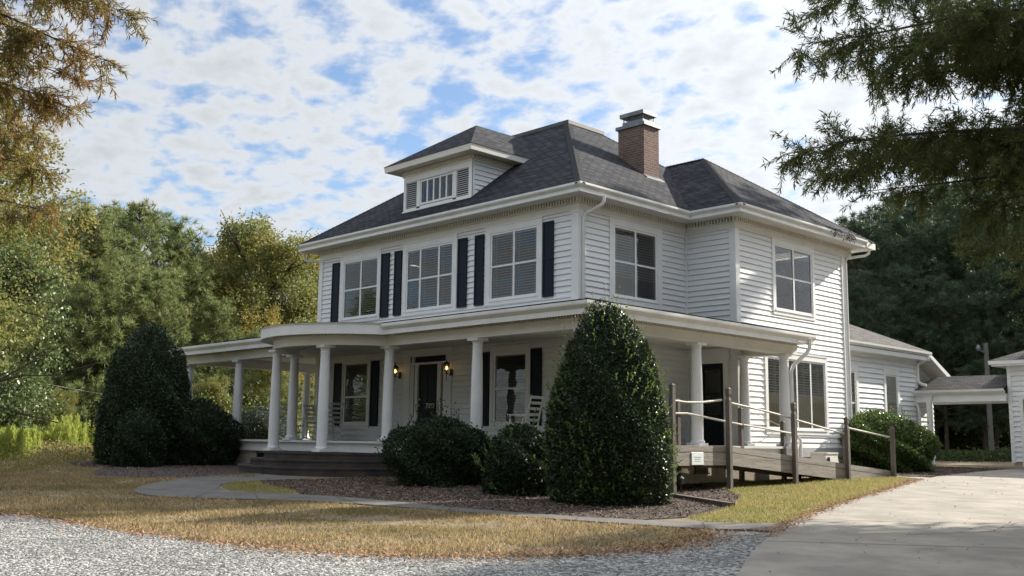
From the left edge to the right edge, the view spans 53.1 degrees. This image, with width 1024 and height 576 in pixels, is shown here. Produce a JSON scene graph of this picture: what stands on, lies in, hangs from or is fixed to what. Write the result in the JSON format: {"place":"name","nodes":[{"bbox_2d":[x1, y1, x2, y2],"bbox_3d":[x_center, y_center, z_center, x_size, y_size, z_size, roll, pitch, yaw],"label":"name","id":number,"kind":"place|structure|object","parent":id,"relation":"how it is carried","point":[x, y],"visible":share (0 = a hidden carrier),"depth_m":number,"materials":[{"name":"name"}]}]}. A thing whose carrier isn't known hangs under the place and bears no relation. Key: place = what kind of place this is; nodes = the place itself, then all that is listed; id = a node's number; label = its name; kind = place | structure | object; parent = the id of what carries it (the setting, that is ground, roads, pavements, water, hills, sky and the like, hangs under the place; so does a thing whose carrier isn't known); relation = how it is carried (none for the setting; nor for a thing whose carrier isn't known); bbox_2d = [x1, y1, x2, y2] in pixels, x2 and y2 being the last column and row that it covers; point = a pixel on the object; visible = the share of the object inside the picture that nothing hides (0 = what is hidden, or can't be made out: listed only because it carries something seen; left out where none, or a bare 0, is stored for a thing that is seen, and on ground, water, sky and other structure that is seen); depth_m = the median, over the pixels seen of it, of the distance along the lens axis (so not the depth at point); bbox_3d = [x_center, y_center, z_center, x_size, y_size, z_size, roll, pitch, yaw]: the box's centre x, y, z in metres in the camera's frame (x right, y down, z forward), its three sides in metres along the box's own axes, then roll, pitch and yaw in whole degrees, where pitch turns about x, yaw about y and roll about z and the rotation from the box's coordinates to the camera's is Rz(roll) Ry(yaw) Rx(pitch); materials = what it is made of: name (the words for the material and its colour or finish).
{"place":"outdoors","nodes":[
{"label":"outdoors","id":0,"kind":"place"},
{"bbox_2d":[0,514,771,575],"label":"gravel drive","id":1,"kind":"structure","parent":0,"point":[728,562],"depth_m":10.99,"materials":[{"name":"grey gravel"}]},
{"bbox_2d":[0,514,707,575],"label":"gravel stones","id":2,"kind":"object","parent":1,"relation":"on","point":[218,557],"visible":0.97,"depth_m":11.01,"materials":[{"name":"grey gravel"}]},
{"bbox_2d":[0,459,1013,557],"bbox_3d":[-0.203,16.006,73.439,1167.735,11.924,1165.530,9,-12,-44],"label":"ground","id":3,"kind":"structure","parent":0,"point":[997,465],"depth_m":14.86,"materials":[{"name":"plant"}]},
{"bbox_2d":[0,423,30,461],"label":"feathery weed","id":4,"kind":"object","parent":3,"relation":"on","point":[8,436],"visible":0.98,"depth_m":30.50,"materials":[{"name":"green plant"}]},
{"bbox_2d":[0,212,43,244],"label":"hardwood tree","id":5,"kind":"object","parent":3,"relation":"on","point":[12,227],"depth_m":65.45,"materials":[{"name":"green plant"}]},
{"bbox_2d":[13,425,42,458],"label":"feathery weed","id":6,"kind":"object","parent":3,"relation":"on","point":[30,438],"visible":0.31,"depth_m":31.62,"materials":[{"name":"green plant"}]},
{"bbox_2d":[0,330,64,422],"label":"pine tree","id":7,"kind":"object","parent":3,"relation":"on","point":[30,368],"visible":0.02,"depth_m":44.65,"materials":[{"name":"green plant"}]},
{"bbox_2d":[0,230,83,429],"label":"magnolia tree","id":8,"kind":"object","parent":3,"relation":"on","point":[46,289],"visible":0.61,"depth_m":32.90,"materials":[{"name":"green plant"}]},
{"bbox_2d":[0,217,96,393],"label":"pine tree","id":9,"kind":"object","parent":3,"relation":"on","point":[44,244],"visible":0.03,"depth_m":50.31,"materials":[{"name":"green plant"}]},
{"bbox_2d":[0,107,100,422],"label":"yellow green tree","id":10,"kind":"object","parent":3,"relation":"on","point":[12,315],"visible":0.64,"depth_m":21.01,"materials":[{"name":"green plant"}]},
{"bbox_2d":[0,439,104,474],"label":"weeds","id":11,"kind":"object","parent":3,"relation":"on","point":[46,458],"visible":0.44,"depth_m":27.11,"materials":[{"name":"green plant"}]},
{"bbox_2d":[32,423,74,446],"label":"feathery weed","id":12,"kind":"object","parent":3,"relation":"on","point":[51,435],"visible":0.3,"depth_m":34.20,"materials":[{"name":"green plant"}]},
{"bbox_2d":[34,385,83,431],"bbox_3d":[-17.528,5.115,39.648,1.888,2.693,1.826,-5,-10,33],"label":"hardwood tree","id":13,"kind":"object","parent":3,"relation":"on","point":[67,409],"visible":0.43,"depth_m":39.60,"materials":[{"name":"green plant"}]},
{"bbox_2d":[22,436,100,461],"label":"brambles","id":14,"kind":"object","parent":3,"relation":"on","point":[78,448],"visible":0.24,"depth_m":32.08,"materials":[{"name":"green plant"}]},
{"bbox_2d":[46,412,94,446],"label":"feathery weed","id":15,"kind":"object","parent":3,"relation":"on","point":[74,432],"visible":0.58,"depth_m":34.82,"materials":[{"name":"green plant"}]},
{"bbox_2d":[45,199,97,362],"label":"pine tree","id":16,"kind":"object","parent":3,"relation":"on","point":[62,214],"depth_m":62.65,"materials":[{"name":"green plant"}]},
{"bbox_2d":[0,0,161,246],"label":"willow oak","id":17,"kind":"object","parent":3,"relation":"on","point":[19,38],"visible":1,"depth_m":12.13,"materials":[{"name":"brown plant"}]},
{"bbox_2d":[10,198,163,439],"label":"pine tree","id":18,"kind":"object","parent":3,"relation":"on","point":[91,334],"visible":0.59,"depth_m":43.82,"materials":[{"name":"green plant"}]},
{"bbox_2d":[59,199,142,360],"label":"pine tree","id":19,"kind":"object","parent":3,"relation":"on","point":[118,210],"visible":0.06,"depth_m":60.69,"materials":[{"name":"green plant"}]},
{"bbox_2d":[62,248,171,421],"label":"pine tree","id":20,"kind":"object","parent":3,"relation":"on","point":[135,258],"visible":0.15,"depth_m":46.63,"materials":[{"name":"green plant"}]},
{"bbox_2d":[65,196,199,391],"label":"pine tree","id":21,"kind":"object","parent":3,"relation":"on","point":[148,218],"visible":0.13,"depth_m":52.62,"materials":[{"name":"green plant"}]},
{"bbox_2d":[105,266,204,397],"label":"pine tree","id":22,"kind":"object","parent":3,"relation":"on","point":[160,296],"visible":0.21,"depth_m":46.12,"materials":[{"name":"green plant"}]},
{"bbox_2d":[22,389,313,437],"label":"undergrowth","id":23,"kind":"object","parent":3,"relation":"on","point":[298,429],"visible":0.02,"depth_m":42.20,"materials":[{"name":"green plant"}]},
{"bbox_2d":[70,461,272,477],"bbox_3d":[-8.909,5.003,28.683,6.110,0.187,11.866,5,-10,-28],"label":"mulch bed","id":24,"kind":"object","parent":3,"relation":"on","point":[114,471],"visible":0.44,"depth_m":25.76,"materials":[{"name":"brown wood"}]},
{"bbox_2d":[109,406,168,466],"bbox_3d":[-10.225,4.091,28.104,1.476,1.734,1.603,9,-12,-44],"label":"round shrub","id":25,"kind":"object","parent":24,"relation":"on","point":[139,440],"visible":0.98,"depth_m":27.65,"materials":[{"name":"green plant"}]},
{"bbox_2d":[87,315,194,464],"bbox_3d":[-10.734,2.941,29.899,3.051,4.522,3.077,9,-12,-44],"label":"clipped holly","id":26,"kind":"object","parent":24,"relation":"on","point":[145,372],"visible":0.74,"depth_m":29.11,"materials":[{"name":"green plant"}]},
{"bbox_2d":[164,387,245,465],"bbox_3d":[-9.167,4.097,30.240,2.919,2.357,2.815,9,-12,-44],"label":"round shrub","id":27,"kind":"object","parent":24,"relation":"on","point":[207,431],"visible":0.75,"depth_m":29.26,"materials":[{"name":"green plant"}]},
{"bbox_2d":[126,212,240,370],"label":"pine tree","id":28,"kind":"object","parent":3,"relation":"on","point":[181,238],"visible":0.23,"depth_m":55.24,"materials":[{"name":"green plant"}]},
{"bbox_2d":[178,244,223,335],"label":"pine tree","id":29,"kind":"object","parent":3,"relation":"on","point":[195,250],"visible":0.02,"depth_m":58.60,"materials":[{"name":"green plant"}]},
{"bbox_2d":[192,373,232,421],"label":"hardwood tree","id":30,"kind":"object","parent":3,"relation":"on","point":[216,385],"visible":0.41,"depth_m":43.51,"materials":[{"name":"green plant"}]},
{"bbox_2d":[179,292,249,396],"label":"pine tree","id":31,"kind":"object","parent":3,"relation":"on","point":[221,335],"visible":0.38,"depth_m":51.87,"materials":[{"name":"green plant"}]},
{"bbox_2d":[157,235,287,333],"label":"hardwood tree","id":32,"kind":"object","parent":3,"relation":"on","point":[221,255],"visible":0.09,"depth_m":61.65,"materials":[{"name":"green plant"}]},
{"bbox_2d":[178,207,319,405],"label":"hardwood tree","id":33,"kind":"object","parent":3,"relation":"on","point":[272,255],"visible":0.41,"depth_m":58.82,"materials":[{"name":"green plant"}]},
{"bbox_2d":[222,325,285,405],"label":"pine tree","id":34,"kind":"object","parent":3,"relation":"on","point":[254,335],"visible":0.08,"depth_m":49.66,"materials":[{"name":"green plant"}]},
{"bbox_2d":[196,303,314,398],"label":"hardwood tree","id":35,"kind":"object","parent":3,"relation":"on","point":[268,322],"visible":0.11,"depth_m":53.48,"materials":[{"name":"green plant"}]},
{"bbox_2d":[222,479,295,493],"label":"grass","id":36,"kind":"structure","parent":3,"relation":"on","point":[240,485],"depth_m":20.45,"materials":[{"name":"green plant"}]},
{"bbox_2d":[229,403,297,439],"bbox_3d":[-9.648,5.366,38.682,2.795,2.050,3.023,9,-12,-44],"label":"round shrub","id":37,"kind":"object","parent":3,"relation":"on","point":[252,418],"visible":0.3,"depth_m":37.80,"materials":[{"name":"green plant"}]},
{"bbox_2d":[231,369,302,412],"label":"hardwood tree","id":38,"kind":"object","parent":3,"relation":"on","point":[262,386],"visible":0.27,"depth_m":46.09,"materials":[{"name":"green plant"}]},
{"bbox_2d":[247,230,319,399],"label":"hardwood tree","id":39,"kind":"object","parent":3,"relation":"on","point":[288,313],"visible":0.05,"depth_m":61.88,"materials":[{"name":"green plant"}]},
{"bbox_2d":[280,372,314,424],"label":"hardwood tree","id":40,"kind":"object","parent":3,"relation":"on","point":[299,378],"visible":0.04,"depth_m":51.26,"materials":[{"name":"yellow plant"}]},
{"bbox_2d":[0,508,767,568],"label":"fallen leaves","id":41,"kind":"object","parent":3,"relation":"on","point":[559,553],"visible":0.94,"depth_m":11.92,"materials":[{"name":"brown plant"}]},
{"bbox_2d":[134,473,786,532],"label":"walkway","id":42,"kind":"structure","parent":3,"relation":"on","point":[194,487],"depth_m":18.09,"materials":[{"name":"concrete"}]},
{"bbox_2d":[0,366,1008,448],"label":"undergrowth","id":43,"kind":"object","parent":3,"relation":"on","point":[260,398],"visible":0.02,"depth_m":43.86,"materials":[{"name":"green plant"}]},
{"bbox_2d":[72,460,1002,519],"bbox_3d":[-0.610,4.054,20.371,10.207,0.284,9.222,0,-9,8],"label":"mulch bed","id":44,"kind":"object","parent":3,"relation":"on","point":[627,515],"visible":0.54,"depth_m":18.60,"materials":[{"name":"brown wood"}]},
{"bbox_2d":[374,397,491,487],"bbox_3d":[-1.622,3.368,22.321,2.591,1.938,2.478,9,-12,-44],"label":"round shrub","id":45,"kind":"object","parent":44,"relation":"on","point":[437,450],"visible":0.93,"depth_m":21.59,"materials":[{"name":"green plant"}]},
{"bbox_2d":[470,404,560,495],"bbox_3d":[0.201,3.168,20.004,1.755,1.835,1.760,-4,-10,27],"label":"round shrub","id":46,"kind":"object","parent":44,"relation":"on","point":[513,463],"visible":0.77,"depth_m":19.45,"materials":[{"name":"green plant"}]},
{"bbox_2d":[540,284,683,505],"bbox_3d":[1.771,1.893,18.606,2.423,4.057,2.657,9,-12,-44],"label":"clipped holly","id":47,"kind":"object","parent":44,"relation":"on","point":[607,437],"visible":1,"depth_m":17.81,"materials":[{"name":"green plant"}]},
{"bbox_2d":[677,476,683,492],"bbox_3d":[3.358,3.923,20.387,0.140,0.360,0.140,9,-12,-44],"label":"garden light","id":48,"kind":"object","parent":44,"relation":"on","point":[680,479],"visible":0.95,"depth_m":20.36,"materials":[{"name":"black metal"}]},
{"bbox_2d":[168,109,949,484],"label":"house","id":49,"kind":"structure","parent":3,"relation":"on","point":[480,259],"depth_m":28.69,"materials":[{"name":"white paint"}]},
{"bbox_2d":[279,403,304,439],"bbox_3d":[-6.923,4.211,32.307,0.580,1.140,0.864,7,-11,-36],"label":"rocking chair","id":50,"kind":"object","parent":49,"relation":"on","point":[282,418],"visible":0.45,"depth_m":32.33,"materials":[{"name":"white paint"}]},
{"bbox_2d":[303,404,316,439],"bbox_3d":[-6.214,4.292,32.786,0.864,1.140,0.580,-3,-9,25],"label":"rocking chair","id":51,"kind":"object","parent":49,"relation":"on","point":[313,413],"visible":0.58,"depth_m":32.81,"materials":[{"name":"white paint"}]},
{"bbox_2d":[315,402,343,439],"bbox_3d":[-5.545,4.052,31.127,0.580,1.140,0.864,7,-11,-36],"label":"rocking chair","id":52,"kind":"object","parent":49,"relation":"on","point":[335,417],"visible":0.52,"depth_m":30.96,"materials":[{"name":"white paint"}]},
{"bbox_2d":[340,354,371,428],"bbox_3d":[-4.830,3.232,31.775,0.140,2.270,1.520,9,-12,-44],"label":"window","id":53,"kind":"structure","parent":49,"relation":"in","point":[356,360],"depth_m":31.84,"materials":[{"name":"white paint"}]},
{"bbox_2d":[338,249,381,321],"bbox_3d":[-4.765,-0.015,32.235,0.140,2.190,2.170,9,-12,-44],"label":"window","id":54,"kind":"structure","parent":49,"relation":"in","point":[373,255],"depth_m":32.26,"materials":[{"name":"white paint"}]},
{"bbox_2d":[394,362,400,378],"bbox_3d":[-3.407,2.502,30.145,0.280,0.630,0.200,9,-12,-44],"label":"wall lantern","id":55,"kind":"object","parent":49,"relation":"attached to","point":[396,371],"depth_m":30.13,"materials":[{"name":"black metal"}]},
{"bbox_2d":[417,364,436,423],"bbox_3d":[-2.409,3.275,29.295,0.120,2.186,0.870,9,-12,-44],"label":"front door","id":56,"kind":"structure","parent":49,"relation":"in","point":[428,372],"depth_m":29.38,"materials":[{"name":"black wood"}]},
{"bbox_2d":[401,233,457,316],"bbox_3d":[-2.395,-0.341,29.846,0.140,2.190,2.490,9,-12,-44],"label":"window","id":57,"kind":"structure","parent":49,"relation":"in","point":[449,240],"depth_m":29.87,"materials":[{"name":"white paint"}]},
{"bbox_2d":[443,359,451,379],"bbox_3d":[-1.794,2.279,28.520,0.280,0.630,0.200,9,-12,-44],"label":"wall lantern","id":58,"kind":"object","parent":49,"relation":"attached to","point":[447,366],"depth_m":28.49,"materials":[{"name":"black metal"}]},
{"bbox_2d":[489,343,531,429],"bbox_3d":[-0.036,2.611,26.936,0.140,2.230,1.560,9,-12,-44],"label":"window","id":59,"kind":"structure","parent":49,"relation":"in","point":[496,352],"depth_m":27.07,"materials":[{"name":"white paint"}]},
{"bbox_2d":[484,216,542,305],"bbox_3d":[0.048,-0.678,27.384,0.140,2.190,2.200,9,-12,-44],"label":"window","id":60,"kind":"structure","parent":49,"relation":"in","point":[536,223],"depth_m":27.40,"materials":[{"name":"white paint"}]},
{"bbox_2d":[507,395,543,429],"bbox_3d":[0.291,3.164,24.683,0.864,1.140,0.580,-6,-11,39],"label":"rocking chair","id":61,"kind":"object","parent":49,"relation":"on","point":[534,408],"visible":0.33,"depth_m":24.51,"materials":[{"name":"white paint"}]},
{"bbox_2d":[609,215,662,309],"bbox_3d":[3.298,-0.633,27.340,2.265,2.310,0.140,9,-12,-44],"label":"window","id":62,"kind":"structure","parent":49,"relation":"in","point":[635,229],"depth_m":27.36,"materials":[{"name":"white paint"}]},
{"bbox_2d":[702,363,723,445],"bbox_3d":[5.437,3.155,27.762,0.119,2.206,0.760,9,-12,-44],"label":"side door","id":63,"kind":"structure","parent":49,"relation":"in","point":[713,429],"depth_m":27.65,"materials":[{"name":"black wood"}]},
{"bbox_2d":[751,412,779,441],"bbox_3d":[6.784,3.736,27.557,1.092,0.800,0.191,4,-9,-22],"label":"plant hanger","id":64,"kind":"object","parent":49,"relation":"attached to","point":[768,420],"visible":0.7,"depth_m":27.57,"materials":[{"name":"white metal"}]},
{"bbox_2d":[771,236,815,320],"bbox_3d":[8.187,-0.240,29.830,2.380,2.230,0.140,9,-12,-44],"label":"window","id":65,"kind":"structure","parent":49,"relation":"in","point":[792,248],"depth_m":29.86,"materials":[{"name":"white paint"}]},
{"bbox_2d":[764,354,828,435],"bbox_3d":[8.172,3.041,29.355,3.460,2.320,0.125,9,-12,-44],"label":"window","id":66,"kind":"structure","parent":49,"relation":"in","point":[814,409],"depth_m":29.65,"materials":[{"name":"white paint"}]},
{"bbox_2d":[850,363,859,414],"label":"window","id":67,"kind":"structure","parent":49,"relation":"in","point":[854,367],"depth_m":33.94,"materials":[{"name":"white paint"}]},
{"bbox_2d":[883,367,900,416],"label":"window","id":68,"kind":"structure","parent":49,"relation":"in","point":[890,372],"depth_m":35.83,"materials":[{"name":"white paint"}]},
{"bbox_2d":[671,493,734,507],"bbox_3d":[3.409,3.901,18.785,0.121,0.161,2.436,4,-9,-18],"label":"edging timber","id":69,"kind":"object","parent":3,"relation":"on","point":[713,501],"visible":0.5,"depth_m":18.37,"materials":[{"name":"wood"}]},
{"bbox_2d":[666,383,896,493],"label":"wheelchair ramp","id":70,"kind":"structure","parent":3,"relation":"on","point":[730,458],"depth_m":23.37,"materials":[{"name":"wood"}]},
{"bbox_2d":[691,452,703,464],"bbox_3d":[3.796,3.488,20.996,0.410,0.267,0.038,9,-12,-44],"label":"notice","id":71,"kind":"object","parent":70,"relation":"attached to","point":[697,458],"visible":1,"depth_m":20.98,"materials":[{"name":"white plastic"}]},
{"bbox_2d":[687,476,917,522],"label":"grass","id":72,"kind":"structure","parent":3,"relation":"on","point":[826,489],"depth_m":19.91,"materials":[{"name":"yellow plant"}]},
{"bbox_2d":[810,452,838,462],"bbox_3d":[8.514,4.750,27.873,0.840,0.550,0.450,9,-12,-44],"label":"utility box","id":73,"kind":"object","parent":3,"relation":"on","point":[829,456],"visible":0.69,"depth_m":27.68,"materials":[{"name":"grey plastic"}]},
{"bbox_2d":[837,208,884,306],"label":"pine tree","id":74,"kind":"object","parent":3,"relation":"on","point":[863,217],"visible":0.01,"depth_m":73.16,"materials":[{"name":"green plant"}]},
{"bbox_2d":[833,209,924,343],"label":"pine tree","id":75,"kind":"object","parent":3,"relation":"on","point":[855,226],"visible":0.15,"depth_m":58.20,"materials":[{"name":"green plant"}]},
{"bbox_2d":[847,269,915,345],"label":"pine tree","id":76,"kind":"object","parent":3,"relation":"on","point":[858,279],"visible":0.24,"depth_m":51.93,"materials":[{"name":"green plant"}]},
{"bbox_2d":[760,0,1023,297],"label":"willow oak","id":77,"kind":"object","parent":3,"relation":"on","point":[981,43],"visible":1,"depth_m":12.19,"materials":[{"name":"green plant"}]},
{"bbox_2d":[847,202,939,318],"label":"pine tree","id":78,"kind":"object","parent":3,"relation":"on","point":[876,216],"visible":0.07,"depth_m":64.94,"materials":[{"name":"green plant"}]},
{"bbox_2d":[874,186,948,303],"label":"pine tree","id":79,"kind":"object","parent":3,"relation":"on","point":[902,207],"visible":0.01,"depth_m":75.00,"materials":[{"name":"green plant"}]},
{"bbox_2d":[899,476,927,478],"bbox_3d":[10.282,5.059,27.335,0.889,0.088,2.596,6,-10,-31],"label":"concrete pad","id":80,"kind":"object","parent":3,"relation":"on","point":[913,477],"visible":0.25,"depth_m":26.88,"materials":[{"name":"grey concrete"}]},
{"bbox_2d":[867,260,962,422],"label":"pine tree","id":81,"kind":"object","parent":3,"relation":"on","point":[909,286],"visible":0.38,"depth_m":53.37,"materials":[{"name":"green plant"}]},
{"bbox_2d":[854,189,1004,418],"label":"pine tree","id":82,"kind":"object","parent":3,"relation":"on","point":[918,240],"visible":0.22,"depth_m":58.31,"materials":[{"name":"green plant"}]},
{"bbox_2d":[899,178,984,312],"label":"pine tree","id":83,"kind":"object","parent":3,"relation":"on","point":[934,216],"depth_m":72.50,"materials":[{"name":"green plant"}]},
{"bbox_2d":[896,466,1002,477],"bbox_3d":[12.597,5.696,31.929,9.750,0.143,4.900,9,-12,-44],"label":"mulch bed","id":84,"kind":"object","parent":3,"relation":"on","point":[935,475],"visible":0.3,"depth_m":31.05,"materials":[{"name":"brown wood"}]},
{"bbox_2d":[838,405,942,472],"bbox_3d":[11.337,4.713,31.940,4.094,2.108,3.685,9,-12,-44],"label":"round shrub","id":85,"kind":"object","parent":84,"relation":"on","point":[913,440],"visible":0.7,"depth_m":30.63,"materials":[{"name":"green plant"}]},
{"bbox_2d":[903,273,999,449],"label":"pine tree","id":86,"kind":"object","parent":3,"relation":"on","point":[945,299],"visible":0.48,"depth_m":52.76,"materials":[{"name":"green plant"}]},
{"bbox_2d":[899,180,1016,449],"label":"pine tree","id":87,"kind":"object","parent":3,"relation":"on","point":[947,254],"visible":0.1,"depth_m":61.73,"materials":[{"name":"green plant"}]},
{"bbox_2d":[913,374,1007,465],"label":"covered walkway","id":88,"kind":"structure","parent":3,"relation":"on","point":[985,389],"depth_m":36.27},
{"bbox_2d":[910,320,1012,450],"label":"hardwood tree","id":89,"kind":"object","parent":3,"relation":"on","point":[952,437],"visible":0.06,"depth_m":58.27,"materials":[{"name":"green plant"}]},
{"bbox_2d":[911,188,1023,449],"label":"pine tree","id":90,"kind":"object","parent":3,"relation":"on","point":[1018,325],"visible":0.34,"depth_m":56.89,"materials":[{"name":"green plant"}]},
{"bbox_2d":[935,443,1011,461],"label":"undergrowth","id":91,"kind":"object","parent":3,"relation":"on","point":[981,455],"visible":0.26,"depth_m":44.35,"materials":[{"name":"green plant"}]},
{"bbox_2d":[937,408,1010,449],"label":"undergrowth","id":92,"kind":"object","parent":3,"relation":"on","point":[1002,443],"visible":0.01,"depth_m":60.86,"materials":[{"name":"green plant"}]},
{"bbox_2d":[934,166,1023,448],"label":"pine tree","id":93,"kind":"object","parent":3,"relation":"on","point":[980,173],"depth_m":76.86,"materials":[{"name":"green plant"}]},
{"bbox_2d":[937,267,1023,450],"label":"pine tree","id":94,"kind":"object","parent":3,"relation":"on","point":[970,291],"visible":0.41,"depth_m":53.53,"materials":[{"name":"green plant"}]},
{"bbox_2d":[976,343,994,449],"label":"utility pole","id":95,"kind":"object","parent":3,"relation":"on","point":[989,409],"visible":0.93,"depth_m":49.82,"materials":[{"name":"brown wood"}]},
{"bbox_2d":[953,165,1023,349],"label":"pine tree","id":96,"kind":"object","parent":3,"relation":"on","point":[1010,327],"visible":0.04,"depth_m":60.37,"materials":[{"name":"green plant"}]},
{"bbox_2d":[970,414,1010,446],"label":"hardwood tree","id":97,"kind":"object","parent":3,"relation":"on","point":[1006,444],"visible":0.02,"depth_m":64.98,"materials":[{"name":"green plant"}]},
{"bbox_2d":[988,351,1023,468],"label":"garage","id":98,"kind":"structure","parent":3,"relation":"on","point":[1012,364],"depth_m":34.71,"materials":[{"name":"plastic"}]},
{"bbox_2d":[0,0,1022,424],"label":"sky","id":99,"kind":"structure","parent":0,"point":[296,111],"materials":[{"name":"blue"}]},
{"bbox_2d":[736,468,1023,575],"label":"driveway","id":100,"kind":"structure","parent":0,"point":[878,531],"depth_m":13.66,"materials":[{"name":"concrete"}]},
{"bbox_2d":[790,483,1005,547],"bbox_3d":[10.891,3.689,16.158,15.790,0.531,16.341,-1,-9,8],"label":"driveway joint","id":101,"kind":"object","parent":100,"relation":"on","point":[905,521],"visible":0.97,"depth_m":12.88,"materials":[{"name":"grey concrete"}]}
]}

